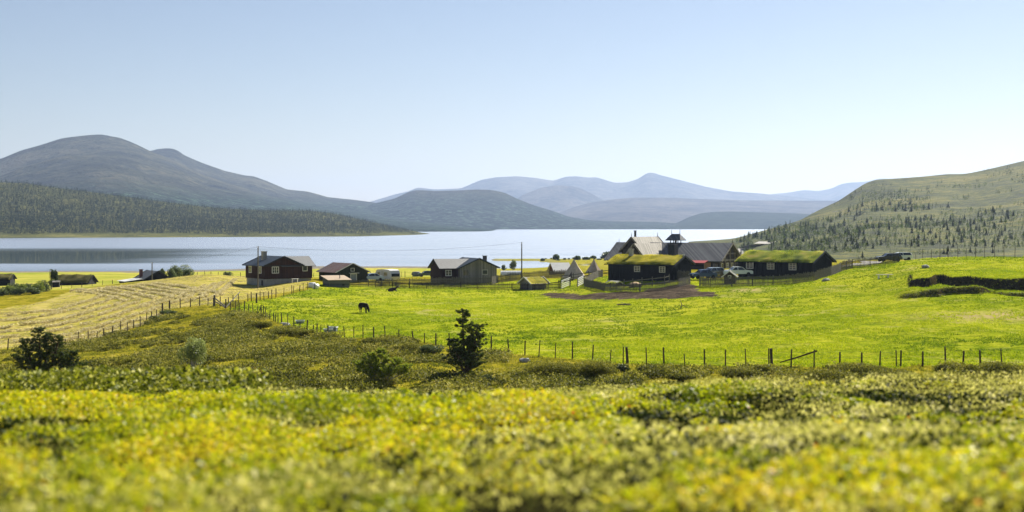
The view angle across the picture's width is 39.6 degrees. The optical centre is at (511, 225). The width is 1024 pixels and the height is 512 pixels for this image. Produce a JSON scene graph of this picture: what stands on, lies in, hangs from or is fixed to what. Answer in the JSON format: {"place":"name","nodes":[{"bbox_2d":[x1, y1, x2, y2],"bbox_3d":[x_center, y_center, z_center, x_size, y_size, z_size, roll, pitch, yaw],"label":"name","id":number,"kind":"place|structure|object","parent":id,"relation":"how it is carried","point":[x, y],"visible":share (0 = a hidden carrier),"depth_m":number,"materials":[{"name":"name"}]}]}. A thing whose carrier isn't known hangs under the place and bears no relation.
{"place":"outdoors","nodes":[
{"label":"outdoors","id":0,"kind":"place"},
{"bbox_2d":[0,182,428,237],"bbox_3d":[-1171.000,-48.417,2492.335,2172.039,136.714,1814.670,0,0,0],"label":"forest ridge","id":1,"kind":"structure","parent":0,"point":[88,234],"depth_m":2079.69,"materials":[{"name":"green plant"}]},
{"bbox_2d":[0,179,420,235],"bbox_3d":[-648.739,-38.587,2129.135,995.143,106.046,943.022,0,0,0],"label":"ridge forest","id":2,"kind":"object","parent":1,"relation":"on","point":[257,220],"visible":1,"depth_m":2162.51,"materials":[{"name":"green plant"}]},
{"bbox_2d":[0,134,496,231],"bbox_3d":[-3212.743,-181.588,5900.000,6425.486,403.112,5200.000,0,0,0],"label":"mountain","id":3,"kind":"structure","parent":0,"point":[105,164],"depth_m":4890.34,"materials":[{"name":"grey stone"}]},
{"bbox_2d":[151,148,373,212],"bbox_3d":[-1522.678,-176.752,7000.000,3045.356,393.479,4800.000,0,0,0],"label":"mountain","id":4,"kind":"structure","parent":0,"point":[258,184],"depth_m":6588.12,"materials":[{"name":"stone"}]},
{"bbox_2d":[0,229,766,270],"bbox_3d":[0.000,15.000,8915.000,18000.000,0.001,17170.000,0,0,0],"label":"lake water","id":5,"kind":"structure","parent":0,"point":[80,254],"depth_m":918.77,"materials":[{"name":"blue liquid"}]},
{"bbox_2d":[0,256,1023,511],"bbox_3d":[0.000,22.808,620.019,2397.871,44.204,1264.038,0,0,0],"label":"ground","id":6,"kind":"structure","parent":0,"point":[988,283],"depth_m":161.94,"materials":[{"name":"green plant"}]},
{"bbox_2d":[0,287,7,295],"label":"bush","id":7,"kind":"object","parent":6,"relation":"on","point":[3,291],"visible":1,"depth_m":261.80,"materials":[{"name":"green plant"}]},
{"bbox_2d":[0,285,14,294],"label":"bush","id":8,"kind":"object","parent":6,"relation":"on","point":[8,288],"visible":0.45,"depth_m":266.19,"materials":[{"name":"green plant"}]},
{"bbox_2d":[0,273,16,285],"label":"turf roofed barn","id":9,"kind":"structure","parent":6,"relation":"on","point":[5,279],"depth_m":314.19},
{"bbox_2d":[8,287,26,294],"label":"bush","id":10,"kind":"object","parent":6,"relation":"on","point":[18,291],"visible":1,"depth_m":261.47,"materials":[{"name":"green plant"}]},
{"bbox_2d":[25,287,40,293],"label":"bush","id":11,"kind":"object","parent":6,"relation":"on","point":[32,290],"visible":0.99,"depth_m":261.49,"materials":[{"name":"green plant"}]},
{"bbox_2d":[32,281,45,291],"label":"bush","id":12,"kind":"object","parent":6,"relation":"on","point":[36,285],"visible":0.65,"depth_m":265.49,"materials":[{"name":"green plant"}]},
{"bbox_2d":[11,326,71,372],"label":"bush","id":13,"kind":"object","parent":6,"relation":"on","point":[55,352],"visible":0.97,"depth_m":104.02,"materials":[{"name":"green plant"}]},
{"bbox_2d":[38,280,50,291],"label":"bush","id":14,"kind":"object","parent":6,"relation":"on","point":[45,283],"visible":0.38,"depth_m":269.87,"materials":[{"name":"green plant"}]},
{"bbox_2d":[49,269,58,280],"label":"spruce tree","id":15,"kind":"object","parent":6,"relation":"on","point":[53,274],"visible":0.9,"depth_m":311.87,"materials":[{"name":"green plant"}]},
{"bbox_2d":[63,349,89,370],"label":"bush","id":16,"kind":"object","parent":6,"relation":"on","point":[75,354],"visible":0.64,"depth_m":104.59,"materials":[{"name":"green plant"}]},
{"bbox_2d":[58,274,98,284],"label":"turf roofed barn","id":17,"kind":"structure","parent":6,"relation":"on","point":[72,279],"depth_m":316.02,"materials":[{"name":"green plant"}]},
{"bbox_2d":[7,296,213,349],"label":"wire fence","id":18,"kind":"object","parent":6,"relation":"on","point":[127,322],"visible":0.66,"depth_m":168.71,"materials":[{"name":"brown wood"}]},
{"bbox_2d":[0,364,286,396],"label":"bilberry shrubs","id":19,"kind":"object","parent":6,"relation":"on","point":[126,379],"visible":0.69,"depth_m":18.00,"materials":[{"name":"green plant"}]},
{"bbox_2d":[117,269,170,282],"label":"dark farmhouse","id":20,"kind":"object","parent":6,"relation":"on","point":[145,275],"visible":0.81,"depth_m":303.32,"materials":[{"name":"grey wood"}]},
{"bbox_2d":[0,274,306,348],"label":"cut hay","id":21,"kind":"object","parent":6,"relation":"on","point":[192,291],"visible":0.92,"depth_m":210.63,"materials":[{"name":"plant"}]},
{"bbox_2d":[159,310,177,313],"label":"bush","id":22,"kind":"object","parent":6,"relation":"on","point":[166,311],"visible":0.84,"depth_m":182.75,"materials":[{"name":"green plant"}]},
{"bbox_2d":[166,268,176,277],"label":"bush","id":23,"kind":"object","parent":6,"relation":"on","point":[171,272],"visible":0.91,"depth_m":317.58,"materials":[{"name":"green plant"}]},
{"bbox_2d":[170,265,182,276],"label":"bush","id":24,"kind":"object","parent":6,"relation":"on","point":[177,270],"visible":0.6,"depth_m":321.98,"materials":[{"name":"green plant"}]},
{"bbox_2d":[179,264,194,276],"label":"bush","id":25,"kind":"object","parent":6,"relation":"on","point":[186,271],"visible":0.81,"depth_m":324.90,"materials":[{"name":"green plant"}]},
{"bbox_2d":[177,336,206,365],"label":"bush","id":26,"kind":"object","parent":6,"relation":"on","point":[195,350],"visible":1,"depth_m":108.01,"materials":[{"name":"green plant"}]},
{"bbox_2d":[215,322,234,327],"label":"bush","id":27,"kind":"object","parent":6,"relation":"on","point":[224,324],"visible":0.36,"depth_m":152.57,"materials":[{"name":"green plant"}]},
{"bbox_2d":[214,292,239,307],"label":"field gate","id":28,"kind":"structure","parent":6,"relation":"on","point":[224,306],"depth_m":185.37,"materials":[{"name":"grey wood"}]},
{"bbox_2d":[257,246,258,287],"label":"utility pole","id":29,"kind":"object","parent":6,"relation":"on","point":[258,268],"visible":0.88,"depth_m":242.93,"materials":[{"name":"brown wood"}]},
{"bbox_2d":[247,321,272,328],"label":"bush","id":30,"kind":"object","parent":6,"relation":"on","point":[265,324],"visible":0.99,"depth_m":152.36,"materials":[{"name":"green plant"}]},
{"bbox_2d":[220,282,314,306],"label":"wire fence","id":31,"kind":"object","parent":6,"relation":"on","point":[265,295],"visible":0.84,"depth_m":203.77,"materials":[{"name":"brown wood"}]},
{"bbox_2d":[242,251,315,285],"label":"brown house","id":32,"kind":"structure","parent":6,"relation":"on","point":[273,270],"depth_m":251.04,"materials":[{"name":"wood"}]},
{"bbox_2d":[269,326,303,335],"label":"bush","id":33,"kind":"object","parent":6,"relation":"on","point":[280,330],"visible":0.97,"depth_m":140.72,"materials":[{"name":"green plant"}]},
{"bbox_2d":[292,329,320,337],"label":"bush","id":34,"kind":"object","parent":6,"relation":"on","point":[301,333],"visible":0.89,"depth_m":140.01,"materials":[{"name":"green plant"}]},
{"bbox_2d":[312,331,345,337],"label":"bush","id":35,"kind":"object","parent":6,"relation":"on","point":[331,333],"visible":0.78,"depth_m":135.51,"materials":[{"name":"green plant"}]},
{"bbox_2d":[320,274,351,287],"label":"flat roofed shed","id":36,"kind":"structure","parent":6,"relation":"on","point":[339,280],"depth_m":243.22,"materials":[{"name":"grey wood"}]},
{"bbox_2d":[316,262,370,281],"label":"green shed","id":37,"kind":"structure","parent":6,"relation":"on","point":[354,272],"depth_m":255.61,"materials":[{"name":"wood"}]},
{"bbox_2d":[358,302,369,312],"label":"horse","id":38,"kind":"object","parent":6,"relation":"on","point":[363,305],"visible":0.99,"depth_m":177.68},
{"bbox_2d":[366,273,383,281],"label":"parked car","id":39,"kind":"object","parent":6,"relation":"on","point":[373,276],"visible":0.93,"depth_m":257.48,"materials":[{"name":"white paint"}]},
{"bbox_2d":[358,337,394,344],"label":"bush","id":40,"kind":"object","parent":6,"relation":"on","point":[373,339],"visible":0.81,"depth_m":131.32,"materials":[{"name":"green plant"}]},
{"bbox_2d":[353,347,412,379],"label":"bush","id":41,"kind":"object","parent":6,"relation":"on","point":[383,368],"visible":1,"depth_m":96.76,"materials":[{"name":"green plant"}]},
{"bbox_2d":[375,269,399,279],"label":"caravan","id":42,"kind":"object","parent":6,"relation":"on","point":[391,274],"visible":0.73,"depth_m":262.33,"materials":[{"name":"beige paint"}]},
{"bbox_2d":[349,278,430,285],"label":"picket fence","id":43,"kind":"object","parent":6,"relation":"on","point":[398,280],"visible":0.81,"depth_m":249.47,"materials":[{"name":"brown wood"}]},
{"bbox_2d":[393,342,419,351],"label":"bush","id":44,"kind":"object","parent":6,"relation":"on","point":[411,346],"visible":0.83,"depth_m":123.37,"materials":[{"name":"green plant"}]},
{"bbox_2d":[417,271,430,276],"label":"parked car","id":45,"kind":"object","parent":6,"relation":"on","point":[425,273],"visible":0.63,"depth_m":344.19,"materials":[{"name":"grey paint"}]},
{"bbox_2d":[419,344,444,353],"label":"bush","id":46,"kind":"object","parent":6,"relation":"on","point":[428,347],"visible":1,"depth_m":122.01,"materials":[{"name":"green plant"}]},
{"bbox_2d":[431,371,471,378],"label":"bush","id":47,"kind":"object","parent":6,"relation":"on","point":[454,374],"visible":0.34,"depth_m":98.99,"materials":[{"name":"green plant"}]},
{"bbox_2d":[427,256,499,282],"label":"grey house","id":48,"kind":"structure","parent":6,"relation":"on","point":[466,267],"depth_m":257.00,"materials":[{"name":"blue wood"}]},
{"bbox_2d":[441,308,488,373],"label":"pine tree","id":49,"kind":"object","parent":6,"relation":"on","point":[467,355],"visible":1,"depth_m":100.07,"materials":[{"name":"green plant"}]},
{"bbox_2d":[375,281,560,289],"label":"picket fence","id":50,"kind":"object","parent":6,"relation":"on","point":[378,284],"visible":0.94,"depth_m":241.75,"materials":[{"name":"wood"}]},
{"bbox_2d":[474,374,494,379],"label":"bush","id":51,"kind":"object","parent":6,"relation":"on","point":[488,376],"visible":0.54,"depth_m":98.81,"materials":[{"name":"green plant"}]},
{"bbox_2d":[431,269,565,284],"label":"picket fence","id":52,"kind":"object","parent":6,"relation":"on","point":[508,277],"visible":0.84,"depth_m":257.08,"materials":[{"name":"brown wood"}]},
{"bbox_2d":[500,271,520,274],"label":"polytunnel","id":53,"kind":"structure","parent":6,"relation":"on","point":[506,272],"depth_m":319.23,"materials":[{"name":"plastic"}]},
{"bbox_2d":[0,300,1021,392],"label":"heath shrubs","id":54,"kind":"object","parent":6,"relation":"on","point":[289,356],"visible":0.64,"depth_m":114.98,"materials":[{"name":"green plant"}]},
{"bbox_2d":[0,378,1023,511],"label":"dwarf shrubs","id":55,"kind":"object","parent":6,"relation":"on","point":[406,402],"visible":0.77,"depth_m":6.84,"materials":[{"name":"yellow plant"}]},
{"bbox_2d":[0,370,1023,511],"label":"pale lichen","id":56,"kind":"object","parent":6,"relation":"on","point":[382,481],"visible":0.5,"depth_m":6.48},
{"bbox_2d":[0,377,1023,511],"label":"crowberry","id":57,"kind":"object","parent":6,"relation":"on","point":[724,419],"visible":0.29,"depth_m":8.71,"materials":[{"name":"green plant"}]},
{"bbox_2d":[0,304,1023,391],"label":"heath grass","id":58,"kind":"structure","parent":6,"relation":"on","point":[412,380],"depth_m":114.95,"materials":[{"name":"green plant"}]},
{"bbox_2d":[509,260,516,269],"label":"bush","id":59,"kind":"object","parent":6,"relation":"on","point":[512,264],"visible":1,"depth_m":439.64,"materials":[{"name":"green plant"}]},
{"bbox_2d":[517,276,549,289],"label":"turf roofed shed","id":60,"kind":"structure","parent":6,"relation":"on","point":[532,281],"depth_m":239.77,"materials":[{"name":"green plant"}]},
{"bbox_2d":[513,359,599,376],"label":"bush","id":61,"kind":"object","parent":6,"relation":"on","point":[565,368],"visible":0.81,"depth_m":100.31,"materials":[{"name":"green plant"}]},
{"bbox_2d":[547,262,569,274],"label":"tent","id":62,"kind":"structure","parent":6,"relation":"on","point":[557,266],"depth_m":283.18,"materials":[{"name":"fabric"}]},
{"bbox_2d":[561,277,570,288],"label":"slatted gate","id":63,"kind":"structure","parent":6,"relation":"on","point":[565,282],"depth_m":238.09,"materials":[{"name":"white paint"}]},
{"bbox_2d":[562,258,584,278],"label":"lavvu tent","id":64,"kind":"object","parent":6,"relation":"on","point":[574,268],"visible":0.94,"depth_m":256.89,"materials":[{"name":"fabric"}]},
{"bbox_2d":[577,275,583,286],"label":"slatted gate","id":65,"kind":"structure","parent":6,"relation":"on","point":[579,278],"depth_m":234.88,"materials":[{"name":"white paint"}]},
{"bbox_2d":[561,270,607,279],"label":"rail fence","id":66,"kind":"object","parent":6,"relation":"on","point":[573,274],"visible":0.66,"depth_m":253.88,"materials":[{"name":"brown wood"}]},
{"bbox_2d":[585,259,600,272],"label":"lavvu tent","id":67,"kind":"object","parent":6,"relation":"on","point":[593,267],"visible":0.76,"depth_m":276.36,"materials":[{"name":"fabric"}]},
{"bbox_2d":[584,270,602,280],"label":"picket fence","id":68,"kind":"object","parent":6,"relation":"on","point":[593,275],"visible":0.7,"depth_m":242.92,"materials":[{"name":"grey wood"}]},
{"bbox_2d":[569,357,619,377],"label":"bush","id":69,"kind":"object","parent":6,"relation":"on","point":[601,367],"visible":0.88,"depth_m":100.45,"materials":[{"name":"green plant"}]},
{"bbox_2d":[225,300,1001,367],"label":"wire fence","id":70,"kind":"object","parent":6,"relation":"on","point":[770,360],"visible":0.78,"depth_m":112.15,"materials":[{"name":"brown wood"}]},
{"bbox_2d":[605,280,622,286],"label":"turf shelter","id":71,"kind":"object","parent":6,"relation":"on","point":[612,281],"visible":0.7,"depth_m":221.34,"materials":[{"name":"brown wood"}]},
{"bbox_2d":[614,364,630,371],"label":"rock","id":72,"kind":"object","parent":6,"relation":"on","point":[621,367],"visible":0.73,"depth_m":106.30,"materials":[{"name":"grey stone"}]},
{"bbox_2d":[584,276,689,291],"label":"picket fence","id":73,"kind":"object","parent":6,"relation":"on","point":[621,287],"visible":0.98,"depth_m":210.46,"materials":[{"name":"brown wood"}]},
{"bbox_2d":[623,371,655,376],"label":"bush","id":74,"kind":"object","parent":6,"relation":"on","point":[646,372],"visible":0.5,"depth_m":102.16,"materials":[{"name":"green plant"}]},
{"bbox_2d":[624,274,669,287],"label":"rail fence","id":75,"kind":"object","parent":6,"relation":"on","point":[652,278],"visible":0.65,"depth_m":216.93,"materials":[{"name":"brown wood"}]},
{"bbox_2d":[604,249,695,280],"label":"turf roofed cabin","id":76,"kind":"object","parent":6,"relation":"on","point":[628,267],"visible":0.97,"depth_m":225.38,"materials":[{"name":"black wood"}]},
{"bbox_2d":[604,230,740,268],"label":"lodge","id":77,"kind":"structure","parent":6,"relation":"on","point":[708,255],"depth_m":267.08,"materials":[{"name":"grey wood"}]},
{"bbox_2d":[665,372,696,380],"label":"bush","id":78,"kind":"object","parent":6,"relation":"on","point":[680,376],"visible":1,"depth_m":98.49,"materials":[{"name":"green plant"}]},
{"bbox_2d":[677,269,689,279],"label":"picket fence","id":79,"kind":"object","parent":6,"relation":"on","point":[681,272],"visible":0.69,"depth_m":222.33,"materials":[{"name":"brown wood"}]},
{"bbox_2d":[690,269,717,278],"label":"parked car","id":80,"kind":"object","parent":6,"relation":"on","point":[704,273],"visible":0.81,"depth_m":223.38,"materials":[{"name":"blue paint"}]},
{"bbox_2d":[707,267,723,274],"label":"parked car","id":81,"kind":"object","parent":6,"relation":"on","point":[715,269],"visible":0.25,"depth_m":230.74,"materials":[{"name":"grey paint"}]},
{"bbox_2d":[721,270,738,283],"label":"playhouse","id":82,"kind":"object","parent":6,"relation":"on","point":[729,274],"visible":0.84,"depth_m":216.47,"materials":[{"name":"brown wood"}]},
{"bbox_2d":[723,267,752,275],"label":"parked car","id":83,"kind":"object","parent":6,"relation":"on","point":[740,270],"visible":0.76,"depth_m":223.33,"materials":[{"name":"white paint"}]},
{"bbox_2d":[718,367,762,379],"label":"bush","id":84,"kind":"object","parent":6,"relation":"on","point":[735,372],"visible":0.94,"depth_m":97.59,"materials":[{"name":"green plant"}]},
{"bbox_2d":[753,364,774,372],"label":"bush","id":85,"kind":"object","parent":6,"relation":"on","point":[763,368],"visible":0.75,"depth_m":100.00,"materials":[{"name":"green plant"}]},
{"bbox_2d":[699,262,840,286],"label":"picket fence","id":86,"kind":"object","parent":6,"relation":"on","point":[826,272],"visible":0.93,"depth_m":209.16,"materials":[{"name":"brown wood"}]},
{"bbox_2d":[734,249,836,276],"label":"turf roofed cabin","id":87,"kind":"object","parent":6,"relation":"on","point":[764,263],"visible":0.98,"depth_m":224.00,"materials":[{"name":"black wood"}]},
{"bbox_2d":[746,262,752,268],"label":"window","id":88,"kind":"structure","parent":87,"relation":"in","point":[749,265],"depth_m":226.63,"materials":[{"name":"white glass"}]},
{"bbox_2d":[789,263,795,269],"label":"window","id":89,"kind":"structure","parent":87,"relation":"in","point":[792,266],"depth_m":222.03,"materials":[{"name":"white glass"}]},
{"bbox_2d":[788,368,862,381],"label":"bush","id":90,"kind":"object","parent":6,"relation":"on","point":[824,374],"visible":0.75,"depth_m":93.44,"materials":[{"name":"green plant"}]},
{"bbox_2d":[834,361,889,375],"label":"bush","id":91,"kind":"object","parent":6,"relation":"on","point":[860,367],"visible":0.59,"depth_m":98.14,"materials":[{"name":"green plant"}]},
{"bbox_2d":[841,253,898,270],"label":"picket fence","id":92,"kind":"object","parent":6,"relation":"on","point":[864,262],"visible":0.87,"depth_m":231.59,"materials":[{"name":"wood"}]},
{"bbox_2d":[867,367,917,378],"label":"bush","id":93,"kind":"object","parent":6,"relation":"on","point":[887,371],"visible":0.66,"depth_m":94.90,"materials":[{"name":"green plant"}]},
{"bbox_2d":[932,361,960,372],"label":"bush","id":94,"kind":"object","parent":6,"relation":"on","point":[940,366],"visible":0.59,"depth_m":101.61,"materials":[{"name":"green plant"}]},
{"bbox_2d":[900,285,1023,297],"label":"bank growth","id":95,"kind":"object","parent":6,"relation":"on","point":[978,289],"visible":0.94,"depth_m":168.18,"materials":[{"name":"green plant"}]},
{"bbox_2d":[915,245,1022,258],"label":"wire fence","id":96,"kind":"object","parent":6,"relation":"on","point":[965,251],"visible":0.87,"depth_m":218.00,"materials":[{"name":"brown wood"}]},
{"bbox_2d":[958,364,983,376],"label":"bush","id":97,"kind":"object","parent":6,"relation":"on","point":[968,366],"visible":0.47,"depth_m":97.67,"materials":[{"name":"green plant"}]},
{"bbox_2d":[972,361,1023,378],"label":"bush","id":98,"kind":"object","parent":6,"relation":"on","point":[998,366],"visible":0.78,"depth_m":95.20,"materials":[{"name":"green plant"}]},
{"bbox_2d":[0,0,1023,201],"label":"sky","id":99,"kind":"structure","parent":0,"point":[362,100],"materials":[{"name":"blue"}]},
{"bbox_2d":[368,190,717,228],"bbox_3d":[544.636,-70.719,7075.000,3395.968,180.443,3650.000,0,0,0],"label":"mountain","id":100,"kind":"structure","parent":0,"point":[489,209],"depth_m":5785.19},
{"bbox_2d":[518,185,603,212],"bbox_3d":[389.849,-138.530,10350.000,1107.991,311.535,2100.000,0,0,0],"label":"blue hill","id":101,"kind":"structure","parent":0,"point":[557,198],"depth_m":10186.55,"materials":[{"name":"blue"}]},
{"bbox_2d":[371,173,829,202],"bbox_3d":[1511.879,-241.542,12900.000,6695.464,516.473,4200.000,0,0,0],"label":"mountains","id":102,"kind":"structure","parent":0,"point":[651,185],"depth_m":13038.14,"materials":[{"name":"blue stone"}]},
{"bbox_2d":[559,198,836,222],"bbox_3d":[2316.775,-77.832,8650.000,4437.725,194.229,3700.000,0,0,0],"label":"foothill","id":103,"kind":"structure","parent":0,"point":[671,210],"depth_m":8229.05,"materials":[{"name":"blue"}]},
{"bbox_2d":[673,211,810,228],"bbox_3d":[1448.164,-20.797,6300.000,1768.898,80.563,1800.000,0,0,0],"label":"wooded island","id":104,"kind":"structure","parent":0,"point":[742,220],"depth_m":5789.76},
{"bbox_2d":[738,241,770,253],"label":"building","id":105,"kind":"structure","parent":0,"point":[759,243],"depth_m":720.85,"materials":[{"name":"grey"}]},
{"bbox_2d":[772,178,883,200],"bbox_3d":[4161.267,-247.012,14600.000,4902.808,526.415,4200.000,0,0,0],"label":"distant plateau","id":106,"kind":"structure","parent":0,"point":[838,192],"depth_m":15098.99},
{"bbox_2d":[689,161,1023,259],"bbox_3d":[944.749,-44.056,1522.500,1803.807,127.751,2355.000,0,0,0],"label":"hillside","id":107,"kind":"structure","parent":0,"point":[982,197],"depth_m":902.03,"materials":[{"name":"green plant"}]},
{"bbox_2d":[736,169,1023,255],"bbox_3d":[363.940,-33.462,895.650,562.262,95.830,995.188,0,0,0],"label":"hillside birchwood","id":108,"kind":"object","parent":107,"relation":"on","point":[822,232],"visible":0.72,"depth_m":721.49,"materials":[{"name":"green plant"}]},
{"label":"car park","id":109,"kind":"structure","parent":0,"visible":0},
{"bbox_2d":[876,253,902,261],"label":"parked car","id":110,"kind":"object","parent":109,"relation":"on","point":[884,255],"visible":0.63,"depth_m":245.36,"materials":[{"name":"paint"}]},
{"bbox_2d":[890,252,912,260],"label":"parked car","id":111,"kind":"object","parent":109,"relation":"on","point":[906,255],"visible":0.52,"depth_m":248.30,"materials":[{"name":"white paint"}]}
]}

